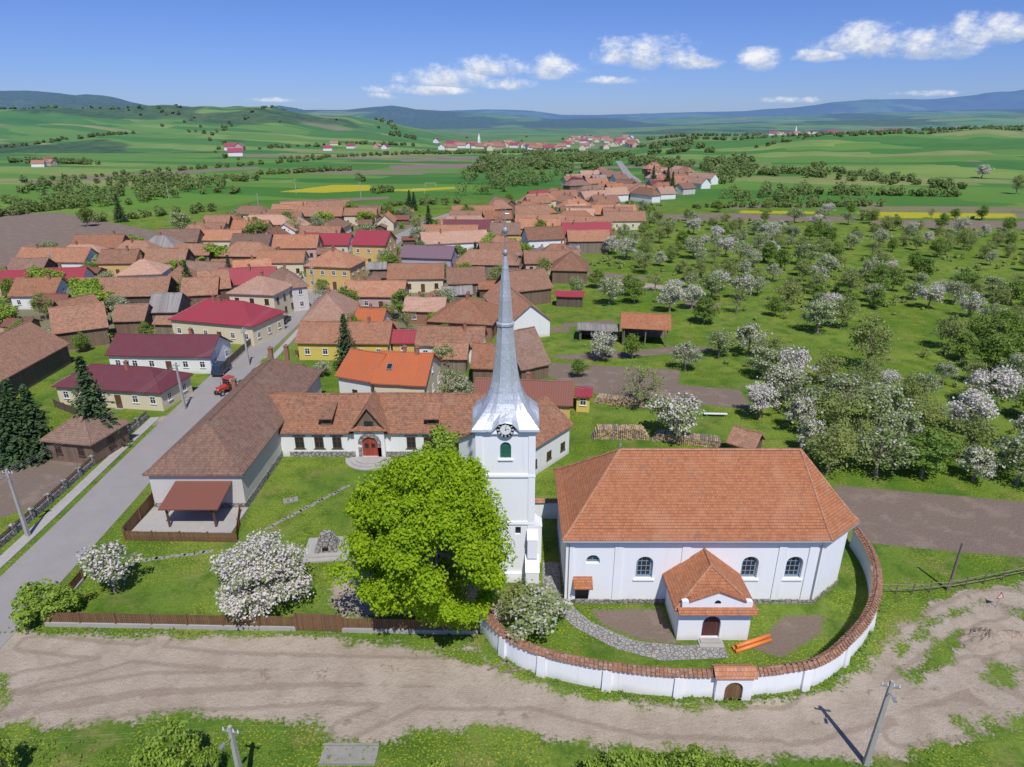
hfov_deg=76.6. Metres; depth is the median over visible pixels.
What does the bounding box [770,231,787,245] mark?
tree
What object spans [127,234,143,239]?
bush
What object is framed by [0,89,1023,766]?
ground
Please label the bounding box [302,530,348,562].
monument
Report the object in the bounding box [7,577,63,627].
bush
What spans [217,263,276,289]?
house
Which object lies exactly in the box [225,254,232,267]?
spruce tree
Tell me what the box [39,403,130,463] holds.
house
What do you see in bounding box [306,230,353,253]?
house
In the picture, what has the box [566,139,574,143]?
distant house
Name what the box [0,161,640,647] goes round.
road
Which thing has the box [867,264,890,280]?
tree
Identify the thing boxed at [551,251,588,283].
barn
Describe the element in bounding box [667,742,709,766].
bush
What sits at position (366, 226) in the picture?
fruit tree
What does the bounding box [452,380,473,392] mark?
fruit tree
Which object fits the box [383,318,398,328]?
shed
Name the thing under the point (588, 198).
house
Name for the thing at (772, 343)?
tree
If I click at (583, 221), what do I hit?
house
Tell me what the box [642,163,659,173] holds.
house
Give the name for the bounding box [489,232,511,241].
house
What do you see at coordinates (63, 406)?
fence
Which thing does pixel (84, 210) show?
tree
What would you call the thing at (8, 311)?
bush
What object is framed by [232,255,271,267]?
house
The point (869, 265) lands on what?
fruit tree
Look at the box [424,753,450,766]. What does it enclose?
bush
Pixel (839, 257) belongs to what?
tree
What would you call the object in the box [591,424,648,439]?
woodpile
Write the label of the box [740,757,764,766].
bush
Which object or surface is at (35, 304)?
tree
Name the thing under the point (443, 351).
fruit tree
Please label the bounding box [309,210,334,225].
bush
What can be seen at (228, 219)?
barn
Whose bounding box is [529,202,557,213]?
house
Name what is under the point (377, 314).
house
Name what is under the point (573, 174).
house
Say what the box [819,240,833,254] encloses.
tree
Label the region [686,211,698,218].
fruit tree
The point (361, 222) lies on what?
shed
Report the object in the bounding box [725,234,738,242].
fruit tree
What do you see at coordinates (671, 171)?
barn
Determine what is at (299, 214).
house
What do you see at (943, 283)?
fruit tree
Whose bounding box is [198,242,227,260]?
bush
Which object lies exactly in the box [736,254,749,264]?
tree
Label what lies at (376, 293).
house
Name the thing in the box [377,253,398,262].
bush
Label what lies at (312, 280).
power pole
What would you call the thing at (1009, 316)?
tree
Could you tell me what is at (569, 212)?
house
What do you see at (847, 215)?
fruit tree
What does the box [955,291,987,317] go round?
fruit tree
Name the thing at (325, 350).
window
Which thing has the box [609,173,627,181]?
house
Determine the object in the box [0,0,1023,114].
sky
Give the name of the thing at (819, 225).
tree
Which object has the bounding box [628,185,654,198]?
barn
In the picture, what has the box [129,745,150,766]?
bush
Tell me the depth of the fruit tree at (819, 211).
277.96 m
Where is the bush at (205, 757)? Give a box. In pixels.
[192,744,221,766]
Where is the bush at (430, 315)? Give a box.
[427,312,435,318]
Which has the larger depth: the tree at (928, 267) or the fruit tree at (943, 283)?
the tree at (928, 267)
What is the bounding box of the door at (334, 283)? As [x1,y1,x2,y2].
[333,282,336,289]
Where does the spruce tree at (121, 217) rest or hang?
on the ground
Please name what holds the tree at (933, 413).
on the ground
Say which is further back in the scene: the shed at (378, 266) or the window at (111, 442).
the shed at (378, 266)
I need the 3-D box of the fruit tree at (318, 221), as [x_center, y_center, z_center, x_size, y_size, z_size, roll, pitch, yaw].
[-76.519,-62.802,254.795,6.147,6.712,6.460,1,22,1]
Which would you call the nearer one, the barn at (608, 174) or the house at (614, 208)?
the house at (614, 208)
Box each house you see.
[0,266,29,295]
[7,273,72,309]
[16,243,98,266]
[30,160,46,166]
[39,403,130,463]
[43,159,57,165]
[43,263,95,279]
[51,360,192,410]
[66,241,108,252]
[71,230,129,248]
[95,245,144,276]
[104,327,232,373]
[114,237,160,252]
[115,255,172,276]
[148,232,183,247]
[167,261,196,283]
[168,294,285,344]
[185,221,210,231]
[196,219,230,228]
[202,226,244,246]
[217,212,243,219]
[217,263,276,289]
[223,143,236,150]
[226,270,293,314]
[227,148,242,155]
[228,230,272,247]
[230,203,267,217]
[230,217,273,232]
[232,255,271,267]
[234,143,245,149]
[244,212,290,225]
[249,209,304,218]
[256,246,309,275]
[263,225,289,235]
[266,264,309,310]
[271,202,317,208]
[271,231,323,259]
[279,216,310,233]
[294,315,396,359]
[299,223,345,233]
[301,286,358,320]
[303,246,366,289]
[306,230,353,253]
[321,218,351,232]
[322,145,331,150]
[329,141,337,145]
[334,348,386,392]
[342,205,377,224]
[344,275,410,310]
[346,143,356,148]
[350,227,396,264]
[354,303,391,320]
[370,345,442,392]
[373,143,381,148]
[376,211,396,229]
[381,144,389,148]
[387,259,444,292]
[399,242,458,266]
[402,291,448,323]
[414,321,487,362]
[419,228,487,249]
[420,221,478,231]
[427,291,498,340]
[433,138,440,142]
[438,144,445,149]
[438,213,484,224]
[443,216,491,235]
[446,144,457,150]
[446,262,485,295]
[452,202,494,217]
[454,395,573,474]
[457,142,466,147]
[473,371,573,418]
[475,143,483,148]
[484,144,493,150]
[484,208,511,222]
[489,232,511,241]
[490,219,520,240]
[493,215,504,222]
[494,144,505,149]
[509,142,518,147]
[517,191,556,206]
[518,215,560,238]
[520,199,539,204]
[520,223,565,247]
[522,194,551,206]
[522,246,580,274]
[527,188,548,193]
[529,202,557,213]
[532,145,543,150]
[541,240,571,249]
[544,145,554,149]
[548,187,564,191]
[549,188,577,196]
[555,192,576,205]
[555,192,578,198]
[555,196,590,212]
[556,143,566,148]
[559,208,591,215]
[561,175,582,186]
[561,220,612,243]
[562,218,610,221]
[563,178,590,189]
[564,201,586,205]
[565,172,581,175]
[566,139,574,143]
[566,205,594,215]
[566,213,606,220]
[567,176,586,181]
[576,183,604,194]
[578,169,599,175]
[578,189,612,199]
[579,143,589,147]
[579,144,585,149]
[580,139,587,142]
[582,173,598,178]
[584,192,602,201]
[585,176,608,184]
[588,193,620,204]
[590,173,606,177]
[590,197,617,204]
[596,181,615,186]
[600,143,608,148]
[601,205,632,213]
[601,208,645,229]
[604,185,628,201]
[605,138,612,142]
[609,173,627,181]
[624,182,639,189]
[628,141,637,146]
[629,185,660,202]
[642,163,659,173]
[644,171,660,181]
[646,179,665,185]
[651,165,671,169]
[652,181,670,188]
[654,175,682,179]
[655,185,676,199]
[671,165,683,169]
[671,171,688,174]
[674,177,692,184]
[675,181,695,194]
[678,165,695,174]
[686,176,711,188]
[691,171,718,184]
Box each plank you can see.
[487,661,507,670]
[499,656,514,668]
[502,668,524,672]
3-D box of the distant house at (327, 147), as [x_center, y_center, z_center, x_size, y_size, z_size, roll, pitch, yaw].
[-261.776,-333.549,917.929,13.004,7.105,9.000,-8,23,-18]
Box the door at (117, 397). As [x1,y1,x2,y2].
[114,395,123,408]
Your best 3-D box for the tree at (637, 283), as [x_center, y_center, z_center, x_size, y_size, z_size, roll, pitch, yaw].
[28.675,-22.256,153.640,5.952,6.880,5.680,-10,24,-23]
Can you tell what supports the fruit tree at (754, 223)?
on the ground
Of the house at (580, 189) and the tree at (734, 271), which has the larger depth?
the house at (580, 189)
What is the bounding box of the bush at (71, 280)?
[67,276,84,296]
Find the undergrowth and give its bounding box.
[589,208,1023,464]
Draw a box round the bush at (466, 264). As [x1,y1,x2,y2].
[456,262,470,266]
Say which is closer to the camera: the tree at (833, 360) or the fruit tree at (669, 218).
the tree at (833, 360)
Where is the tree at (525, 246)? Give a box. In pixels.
[520,242,530,263]
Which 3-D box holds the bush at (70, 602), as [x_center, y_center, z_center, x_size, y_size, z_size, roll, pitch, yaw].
[-39.096,18.961,56.592,3.511,2.798,3.694,2,22,6]
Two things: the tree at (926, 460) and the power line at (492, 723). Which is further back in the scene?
the tree at (926, 460)
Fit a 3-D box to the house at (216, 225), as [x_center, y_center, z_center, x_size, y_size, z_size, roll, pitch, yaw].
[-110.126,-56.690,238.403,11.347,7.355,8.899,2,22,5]
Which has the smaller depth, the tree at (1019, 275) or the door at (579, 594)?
the door at (579, 594)
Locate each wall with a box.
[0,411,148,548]
[478,526,882,699]
[535,498,557,518]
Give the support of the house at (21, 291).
on the ground
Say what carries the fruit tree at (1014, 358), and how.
on the ground
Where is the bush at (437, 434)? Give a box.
[421,422,461,452]
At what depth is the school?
83.23 m
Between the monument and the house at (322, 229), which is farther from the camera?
the house at (322, 229)
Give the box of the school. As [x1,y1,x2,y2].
[267,390,525,470]
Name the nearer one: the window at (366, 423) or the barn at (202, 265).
the window at (366, 423)
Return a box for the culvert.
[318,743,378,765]
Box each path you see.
[137,485,349,561]
[543,562,728,660]
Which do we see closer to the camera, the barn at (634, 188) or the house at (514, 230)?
the house at (514, 230)
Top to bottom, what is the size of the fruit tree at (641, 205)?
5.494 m
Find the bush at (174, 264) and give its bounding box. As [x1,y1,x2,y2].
[167,259,187,270]
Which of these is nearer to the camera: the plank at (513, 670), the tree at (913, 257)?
the plank at (513, 670)
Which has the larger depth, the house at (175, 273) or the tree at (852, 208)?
the tree at (852, 208)
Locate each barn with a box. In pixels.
[0,320,71,395]
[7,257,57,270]
[48,293,107,312]
[48,301,110,349]
[99,276,179,311]
[144,247,196,263]
[149,292,192,328]
[157,228,204,242]
[173,243,218,260]
[180,276,219,305]
[186,261,232,270]
[197,268,230,298]
[204,215,232,225]
[219,241,275,259]
[267,209,297,211]
[280,200,317,203]
[293,206,343,222]
[306,199,348,206]
[348,205,382,215]
[449,210,483,217]
[456,249,520,276]
[470,342,495,383]
[477,241,522,266]
[482,280,552,336]
[488,196,515,214]
[488,199,512,210]
[494,267,553,304]
[514,326,551,379]
[515,205,550,213]
[515,214,565,223]
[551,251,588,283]
[559,206,591,212]
[565,229,610,252]
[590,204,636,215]
[600,171,622,181]
[604,183,623,186]
[616,178,635,183]
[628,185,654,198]
[645,170,662,175]
[662,169,684,173]
[681,174,695,178]
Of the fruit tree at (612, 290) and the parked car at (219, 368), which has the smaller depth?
the parked car at (219, 368)
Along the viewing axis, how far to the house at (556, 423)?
80.94 m
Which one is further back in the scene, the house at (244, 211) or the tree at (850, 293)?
the house at (244, 211)
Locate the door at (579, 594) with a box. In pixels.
[575,590,587,598]
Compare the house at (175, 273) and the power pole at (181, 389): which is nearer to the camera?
the power pole at (181, 389)
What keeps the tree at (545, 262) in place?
on the ground
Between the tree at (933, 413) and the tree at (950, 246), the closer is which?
the tree at (933, 413)
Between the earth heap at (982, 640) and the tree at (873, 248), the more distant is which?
the tree at (873, 248)
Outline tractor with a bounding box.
[214,375,233,395]
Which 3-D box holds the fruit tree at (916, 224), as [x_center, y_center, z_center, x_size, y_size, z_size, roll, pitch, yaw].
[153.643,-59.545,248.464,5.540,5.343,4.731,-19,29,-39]
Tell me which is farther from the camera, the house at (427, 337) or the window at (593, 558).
the house at (427, 337)
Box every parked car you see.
[211,361,231,375]
[283,315,290,323]
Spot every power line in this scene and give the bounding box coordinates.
[0,275,304,478]
[2,674,1013,745]
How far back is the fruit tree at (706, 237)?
223.64 m
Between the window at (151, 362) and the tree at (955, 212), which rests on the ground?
the tree at (955, 212)
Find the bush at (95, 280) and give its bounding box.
[78,277,99,284]
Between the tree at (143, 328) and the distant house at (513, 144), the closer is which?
the tree at (143, 328)
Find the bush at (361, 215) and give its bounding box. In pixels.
[355,210,375,220]
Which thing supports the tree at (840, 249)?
on the ground
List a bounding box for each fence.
[11,315,41,321]
[40,611,296,630]
[45,569,84,621]
[52,398,76,414]
[122,505,240,542]
[217,339,251,376]
[340,617,478,634]
[879,441,1012,467]
[883,567,1023,594]
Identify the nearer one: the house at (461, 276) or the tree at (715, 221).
the house at (461, 276)
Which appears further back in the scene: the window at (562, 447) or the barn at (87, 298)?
the barn at (87, 298)
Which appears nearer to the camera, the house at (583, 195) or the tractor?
the tractor
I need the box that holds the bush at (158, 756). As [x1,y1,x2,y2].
[135,714,201,766]
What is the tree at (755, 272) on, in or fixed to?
on the ground
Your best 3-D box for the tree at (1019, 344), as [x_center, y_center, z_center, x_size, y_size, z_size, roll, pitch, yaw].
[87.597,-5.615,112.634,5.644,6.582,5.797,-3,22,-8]
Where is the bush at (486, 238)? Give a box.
[480,233,494,241]
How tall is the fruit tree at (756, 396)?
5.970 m
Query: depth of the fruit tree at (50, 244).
203.39 m
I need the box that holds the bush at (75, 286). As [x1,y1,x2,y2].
[68,280,102,299]
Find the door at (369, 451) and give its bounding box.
[362,437,378,455]
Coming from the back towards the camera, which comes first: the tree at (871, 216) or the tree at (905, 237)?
the tree at (871, 216)
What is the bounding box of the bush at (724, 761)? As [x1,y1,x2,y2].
[703,753,744,766]
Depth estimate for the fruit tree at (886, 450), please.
77.19 m
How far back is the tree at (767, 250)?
196.61 m
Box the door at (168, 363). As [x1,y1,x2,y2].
[165,361,172,369]
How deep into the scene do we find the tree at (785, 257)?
189.88 m
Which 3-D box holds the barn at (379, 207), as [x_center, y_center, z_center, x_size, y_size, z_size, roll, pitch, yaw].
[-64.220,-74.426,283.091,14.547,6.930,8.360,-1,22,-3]
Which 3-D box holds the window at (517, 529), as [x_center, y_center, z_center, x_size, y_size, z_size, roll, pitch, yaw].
[0.550,13.291,59.167,0.500,0.800,0.080,0,22,0]
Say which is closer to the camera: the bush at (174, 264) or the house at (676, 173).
the bush at (174, 264)
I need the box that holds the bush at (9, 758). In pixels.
[0,736,18,766]
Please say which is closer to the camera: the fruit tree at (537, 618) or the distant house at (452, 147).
the fruit tree at (537, 618)
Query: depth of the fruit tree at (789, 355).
102.80 m
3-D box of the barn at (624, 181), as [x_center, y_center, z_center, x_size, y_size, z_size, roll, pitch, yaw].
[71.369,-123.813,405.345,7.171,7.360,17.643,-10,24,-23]
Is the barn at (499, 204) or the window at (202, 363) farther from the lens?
the barn at (499, 204)
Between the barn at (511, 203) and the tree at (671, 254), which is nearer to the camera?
the tree at (671, 254)
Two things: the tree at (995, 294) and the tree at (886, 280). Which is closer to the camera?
the tree at (995, 294)
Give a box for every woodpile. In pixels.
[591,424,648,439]
[594,393,643,407]
[652,429,721,447]
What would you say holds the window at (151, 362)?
in the house at (165, 351)
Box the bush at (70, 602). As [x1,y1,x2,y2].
[47,584,91,615]
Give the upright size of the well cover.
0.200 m
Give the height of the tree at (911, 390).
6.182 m
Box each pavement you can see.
[0,417,159,568]
[268,329,297,359]
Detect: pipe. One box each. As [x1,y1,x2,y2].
[734,638,771,653]
[735,633,770,648]
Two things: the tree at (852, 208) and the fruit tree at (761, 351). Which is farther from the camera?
the tree at (852, 208)
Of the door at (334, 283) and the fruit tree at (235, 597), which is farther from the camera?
the door at (334, 283)
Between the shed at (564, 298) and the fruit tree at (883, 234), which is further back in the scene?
the fruit tree at (883, 234)
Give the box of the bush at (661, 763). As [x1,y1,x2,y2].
[635,747,677,766]
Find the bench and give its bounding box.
[703,412,727,416]
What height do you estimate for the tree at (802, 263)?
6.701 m
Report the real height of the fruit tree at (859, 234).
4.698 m
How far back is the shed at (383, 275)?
170.83 m
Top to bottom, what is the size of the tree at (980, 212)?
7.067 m
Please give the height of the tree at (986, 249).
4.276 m
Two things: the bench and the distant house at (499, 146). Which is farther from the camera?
the distant house at (499, 146)
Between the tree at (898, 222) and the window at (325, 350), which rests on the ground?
the tree at (898, 222)
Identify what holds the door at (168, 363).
in the house at (165, 351)
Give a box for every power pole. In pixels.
[0,469,30,536]
[171,362,186,409]
[218,725,241,766]
[240,327,249,365]
[309,266,315,295]
[863,680,900,766]
[948,542,963,590]
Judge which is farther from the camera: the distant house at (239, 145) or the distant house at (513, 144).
the distant house at (513, 144)
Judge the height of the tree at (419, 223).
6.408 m
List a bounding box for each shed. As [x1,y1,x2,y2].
[0,318,42,328]
[36,293,70,312]
[76,277,100,281]
[88,267,107,276]
[110,303,153,332]
[152,315,173,333]
[211,258,233,260]
[315,247,335,256]
[358,219,372,229]
[365,273,381,279]
[368,261,386,274]
[373,271,386,279]
[375,223,387,229]
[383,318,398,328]
[390,329,416,351]
[394,215,409,224]
[401,236,416,244]
[425,290,439,296]
[434,341,470,372]
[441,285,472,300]
[478,280,495,297]
[555,290,584,306]
[574,386,592,411]
[577,322,619,342]
[620,312,670,346]
[726,425,765,447]
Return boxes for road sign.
[996,591,1003,606]
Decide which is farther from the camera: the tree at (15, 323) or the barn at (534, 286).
the barn at (534, 286)
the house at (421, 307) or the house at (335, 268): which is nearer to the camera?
the house at (421, 307)
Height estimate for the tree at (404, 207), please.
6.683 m
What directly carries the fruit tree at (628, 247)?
on the ground
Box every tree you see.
[0,278,14,295]
[0,377,48,468]
[0,390,5,463]
[0,398,42,472]
[3,321,21,330]
[13,317,26,325]
[16,384,56,466]
[27,292,53,318]
[38,240,58,246]
[67,356,134,446]
[70,332,91,351]
[75,204,94,226]
[75,540,143,592]
[80,261,98,266]
[97,270,115,276]
[103,295,128,309]
[110,298,127,316]
[112,194,129,221]
[136,322,153,333]
[168,210,195,227]
[177,273,187,290]
[181,260,191,276]
[208,528,316,623]
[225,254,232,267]
[231,210,241,216]
[245,216,271,233]
[279,210,294,218]
[284,216,303,230]
[310,215,324,225]
[312,279,326,296]
[312,359,330,376]
[323,444,517,633]
[332,313,358,369]
[336,285,361,306]
[344,201,356,207]
[345,313,361,320]
[356,222,375,229]
[374,249,389,260]
[380,204,394,214]
[381,302,395,316]
[384,254,401,264]
[389,288,410,319]
[395,309,415,328]
[397,205,412,214]
[403,208,413,217]
[404,190,411,207]
[408,226,428,241]
[410,192,418,210]
[410,215,422,227]
[423,204,433,223]
[431,286,457,303]
[431,343,456,363]
[437,368,466,392]
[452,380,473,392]
[455,243,464,254]
[460,204,474,209]
[489,264,501,279]
[497,577,540,624]
[504,193,515,203]
[504,581,573,640]
[520,242,530,263]
[533,219,550,226]
[534,256,551,273]
[568,276,584,290]
[569,358,589,376]
[585,330,617,359]
[586,266,607,287]
[594,277,625,304]
[603,236,620,253]
[610,362,668,400]
[613,237,638,259]
[617,224,630,237]
[619,274,634,295]
[621,333,647,358]
[625,276,646,303]
[627,230,639,240]
[630,250,644,267]
[635,248,653,273]
[636,223,646,235]
[637,238,654,253]
[638,199,647,210]
[640,229,656,243]
[642,390,706,435]
[645,214,657,223]
[645,269,666,290]
[650,165,655,178]
[651,207,663,219]
[652,224,666,242]
[653,251,667,265]
[655,282,685,312]
[657,219,670,229]
[661,221,676,237]
[662,216,676,226]
[663,167,670,181]
[664,244,679,252]
[665,279,685,292]
[666,249,676,262]
[669,172,675,190]
[669,341,703,370]
[672,240,682,251]
[675,229,689,244]
[675,258,689,273]
[680,284,705,308]
[682,209,693,217]
[682,237,706,258]
[683,265,698,276]
[683,272,699,284]
[685,217,702,234]
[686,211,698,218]
[691,295,720,323]
[694,259,706,276]
[695,251,708,266]
[697,273,728,299]
[700,235,710,246]
[704,328,737,356]
[707,214,719,226]
[707,243,723,263]
[707,262,724,273]
[708,225,723,238]
[710,235,726,248]
[712,268,730,284]
[713,200,723,211]
[716,235,735,256]
[719,211,731,224]
[721,223,730,234]
[722,256,740,281]
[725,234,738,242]
[727,219,739,233]
[728,287,753,313]
[729,272,756,299]
[731,239,755,260]
[733,227,747,240]
[733,322,772,356]
[734,217,745,228]
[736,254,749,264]
[736,259,752,277]
[744,249,761,267]
[745,233,766,250]
[745,381,781,418]
[747,219,762,234]
[748,266,769,281]
[750,343,784,379]
[752,231,770,244]
[752,276,769,295]
[754,337,787,362]
[757,224,779,241]
[757,363,805,402]
[759,240,780,253]
[760,211,769,221]
[760,240,778,263]
[761,197,775,211]
[764,263,783,281]
[765,221,782,240]
[766,296,786,316]
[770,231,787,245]
[771,280,805,310]
[773,248,791,268]
[777,219,788,229]
[778,344,819,383]
[779,225,787,234]
[781,237,795,248]
[781,276,800,295]
[783,376,825,414]
[784,394,823,432]
[785,225,802,237]
[786,207,806,220]
[792,235,812,255]
[794,242,821,259]
[794,258,814,281]
[795,254,811,273]
[795,417,834,453]
[799,298,841,332]
[803,225,818,239]
[805,420,864,473]
[806,272,827,293]
[808,284,826,298]
[810,264,830,284]
[811,214,822,223]
[811,347,847,383]
[812,218,828,233]
[812,292,827,303]
[812,388,864,431]
[813,236,830,251]
[813,363,843,397]
[814,207,827,218]
[815,252,843,274]
[816,226,839,241]
[818,371,875,413]
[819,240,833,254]
[819,291,844,317]
[822,220,834,227]
[823,203,836,214]
[826,241,844,257]
[826,295,861,328]
[831,254,847,269]
[833,267,866,291]
[842,212,855,224]
[842,289,860,306]
[843,232,861,249]
[843,357,888,391]
[845,313,901,370]
[845,380,914,427]
[846,417,877,452]
[847,201,857,211]
[851,424,921,476]
[853,231,866,243]
[859,209,870,220]
[860,353,885,375]
[861,255,887,277]
[863,210,880,220]
[863,288,887,308]
[864,283,887,298]
[867,240,882,256]
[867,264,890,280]
[868,222,882,233]
[868,228,893,245]
[868,248,892,265]
[871,274,891,291]
[872,407,923,451]
[877,368,903,394]
[879,216,895,229]
[883,263,908,290]
[887,237,898,251]
[887,260,899,272]
[888,214,903,230]
[891,426,965,477]
[897,373,934,409]
[898,233,910,245]
[902,393,952,432]
[904,224,920,239]
[904,281,924,299]
[905,251,922,272]
[908,222,920,228]
[910,234,926,250]
[912,271,931,287]
[913,257,936,280]
[913,371,942,393]
[915,282,946,308]
[917,220,925,228]
[920,425,966,459]
[923,230,936,243]
[928,209,936,217]
[928,237,949,257]
[931,313,972,348]
[934,212,950,226]
[934,226,944,234]
[934,361,959,385]
[936,280,952,297]
[940,231,960,245]
[941,239,954,254]
[941,386,998,435]
[944,228,957,238]
[944,329,981,360]
[945,280,970,303]
[945,413,999,456]
[948,208,962,217]
[949,269,982,289]
[951,229,976,249]
[953,217,966,230]
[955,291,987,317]
[955,443,1005,480]
[961,355,989,376]
[962,216,972,228]
[963,314,997,339]
[963,365,1023,402]
[965,281,987,296]
[967,333,1018,374]
[967,392,1003,418]
[969,229,984,243]
[969,234,977,244]
[975,205,989,219]
[976,165,994,177]
[978,246,992,258]
[979,224,994,234]
[979,302,1010,322]
[981,274,1008,291]
[981,317,1021,349]
[983,241,998,248]
[984,249,999,265]
[986,284,1016,305]
[990,309,1023,333]
[991,230,1006,248]
[992,430,1023,485]
[993,226,1013,237]
[996,280,1023,305]
[997,372,1023,392]
[1000,350,1023,379]
[1001,217,1018,230]
[1002,242,1017,257]
[1004,231,1018,244]
[1004,335,1023,365]
[1008,304,1023,323]
[1009,271,1023,282]
[1009,411,1023,432]
[1012,174,1023,193]
[1015,295,1023,318]
[1015,309,1023,325]
[1016,385,1023,413]
[1019,254,1023,265]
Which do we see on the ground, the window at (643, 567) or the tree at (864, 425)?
the tree at (864, 425)
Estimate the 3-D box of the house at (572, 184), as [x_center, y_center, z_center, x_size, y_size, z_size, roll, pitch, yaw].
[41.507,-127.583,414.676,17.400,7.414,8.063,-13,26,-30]
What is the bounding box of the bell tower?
[471,213,541,588]
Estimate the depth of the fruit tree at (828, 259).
179.04 m
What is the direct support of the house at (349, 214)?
on the ground
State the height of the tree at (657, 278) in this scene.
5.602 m
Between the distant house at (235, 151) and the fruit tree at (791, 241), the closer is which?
the fruit tree at (791, 241)
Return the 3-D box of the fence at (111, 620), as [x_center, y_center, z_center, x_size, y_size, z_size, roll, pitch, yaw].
[-29.138,20.204,55.066,21.756,1.630,0.240,1,22,1]
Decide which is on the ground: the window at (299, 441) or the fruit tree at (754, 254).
the fruit tree at (754, 254)
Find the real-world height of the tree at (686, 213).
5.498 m
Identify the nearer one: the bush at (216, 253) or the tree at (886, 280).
the tree at (886, 280)
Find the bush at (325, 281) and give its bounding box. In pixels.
[314,278,329,288]
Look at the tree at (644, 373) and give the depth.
96.38 m
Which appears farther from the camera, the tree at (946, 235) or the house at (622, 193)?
the house at (622, 193)
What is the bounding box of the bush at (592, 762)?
[583,755,608,766]
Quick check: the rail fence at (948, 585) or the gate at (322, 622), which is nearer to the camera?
the gate at (322, 622)
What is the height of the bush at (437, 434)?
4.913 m
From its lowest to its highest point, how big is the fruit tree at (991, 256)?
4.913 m
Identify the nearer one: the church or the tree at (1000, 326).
the church
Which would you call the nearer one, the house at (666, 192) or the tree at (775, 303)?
the tree at (775, 303)
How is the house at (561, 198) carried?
on the ground
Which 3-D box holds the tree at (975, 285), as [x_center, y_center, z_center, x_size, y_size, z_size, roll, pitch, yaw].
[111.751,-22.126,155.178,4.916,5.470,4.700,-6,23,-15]
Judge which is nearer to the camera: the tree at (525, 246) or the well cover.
the well cover
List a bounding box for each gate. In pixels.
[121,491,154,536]
[293,612,341,631]
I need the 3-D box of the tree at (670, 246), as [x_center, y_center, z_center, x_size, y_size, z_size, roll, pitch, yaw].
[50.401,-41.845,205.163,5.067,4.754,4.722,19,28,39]
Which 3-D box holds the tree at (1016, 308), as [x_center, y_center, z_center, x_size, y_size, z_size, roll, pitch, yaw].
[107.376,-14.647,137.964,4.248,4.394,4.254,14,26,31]
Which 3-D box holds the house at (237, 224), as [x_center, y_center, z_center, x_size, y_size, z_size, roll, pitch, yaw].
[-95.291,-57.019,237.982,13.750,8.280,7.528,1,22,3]
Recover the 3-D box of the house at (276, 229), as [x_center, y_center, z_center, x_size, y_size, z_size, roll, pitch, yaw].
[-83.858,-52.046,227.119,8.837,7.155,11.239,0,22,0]
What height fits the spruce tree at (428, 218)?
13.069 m
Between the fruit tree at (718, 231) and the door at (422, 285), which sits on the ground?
the fruit tree at (718, 231)
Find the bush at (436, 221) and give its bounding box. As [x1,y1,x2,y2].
[430,219,439,224]
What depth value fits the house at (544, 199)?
318.03 m
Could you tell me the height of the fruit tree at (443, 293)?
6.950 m
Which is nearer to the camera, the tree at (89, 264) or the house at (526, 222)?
the tree at (89, 264)
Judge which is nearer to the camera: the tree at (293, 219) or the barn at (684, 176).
the tree at (293, 219)
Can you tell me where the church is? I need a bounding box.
[553,441,860,647]
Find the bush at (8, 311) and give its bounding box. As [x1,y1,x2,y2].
[0,299,19,321]
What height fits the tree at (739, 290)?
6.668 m
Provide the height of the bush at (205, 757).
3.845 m
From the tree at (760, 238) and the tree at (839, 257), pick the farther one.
the tree at (760, 238)
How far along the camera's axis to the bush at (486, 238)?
211.84 m
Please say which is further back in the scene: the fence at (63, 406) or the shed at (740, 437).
the fence at (63, 406)
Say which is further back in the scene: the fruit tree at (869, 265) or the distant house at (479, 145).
the distant house at (479, 145)
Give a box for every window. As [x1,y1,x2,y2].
[54,445,63,454]
[62,391,70,398]
[76,447,85,456]
[107,436,115,447]
[131,395,138,403]
[132,360,137,365]
[148,360,154,366]
[149,396,156,404]
[167,391,172,401]
[182,361,188,367]
[182,382,187,391]
[199,361,205,367]
[294,437,304,448]
[304,348,310,354]
[314,437,324,448]
[322,348,328,354]
[332,437,342,448]
[364,421,372,425]
[406,437,416,448]
[424,437,432,448]
[515,527,520,532]
[546,450,551,460]
[560,441,564,451]
[579,398,585,405]
[586,555,598,561]
[635,557,650,576]
[740,557,755,576]
[784,557,799,576]
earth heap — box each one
[957,627,1011,654]
[1003,629,1023,642]
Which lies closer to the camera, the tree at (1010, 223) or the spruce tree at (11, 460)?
the spruce tree at (11, 460)
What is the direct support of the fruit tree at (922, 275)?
on the ground
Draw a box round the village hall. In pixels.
[129,344,322,536]
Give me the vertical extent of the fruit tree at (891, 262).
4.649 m
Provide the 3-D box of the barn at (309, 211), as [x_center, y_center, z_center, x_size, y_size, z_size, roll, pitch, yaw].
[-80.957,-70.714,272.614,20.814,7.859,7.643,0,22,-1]
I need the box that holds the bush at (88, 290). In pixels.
[72,282,115,306]
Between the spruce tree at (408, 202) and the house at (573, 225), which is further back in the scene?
the spruce tree at (408, 202)
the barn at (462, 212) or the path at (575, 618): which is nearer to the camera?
the path at (575, 618)
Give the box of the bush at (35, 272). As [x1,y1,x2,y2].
[23,265,65,278]
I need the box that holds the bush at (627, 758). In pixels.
[605,748,655,766]
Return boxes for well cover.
[283,496,297,503]
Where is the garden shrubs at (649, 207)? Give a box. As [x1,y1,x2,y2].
[3,200,661,339]
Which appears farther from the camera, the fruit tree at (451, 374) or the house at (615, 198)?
the house at (615, 198)
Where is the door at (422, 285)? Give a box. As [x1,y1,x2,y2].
[421,284,425,292]
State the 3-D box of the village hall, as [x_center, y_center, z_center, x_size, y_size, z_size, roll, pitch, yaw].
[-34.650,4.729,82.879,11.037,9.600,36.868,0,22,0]
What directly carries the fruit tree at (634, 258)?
on the ground
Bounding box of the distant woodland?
[0,104,1023,221]
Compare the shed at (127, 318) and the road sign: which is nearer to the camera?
the road sign
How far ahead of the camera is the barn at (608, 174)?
474.84 m
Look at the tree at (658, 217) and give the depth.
275.09 m

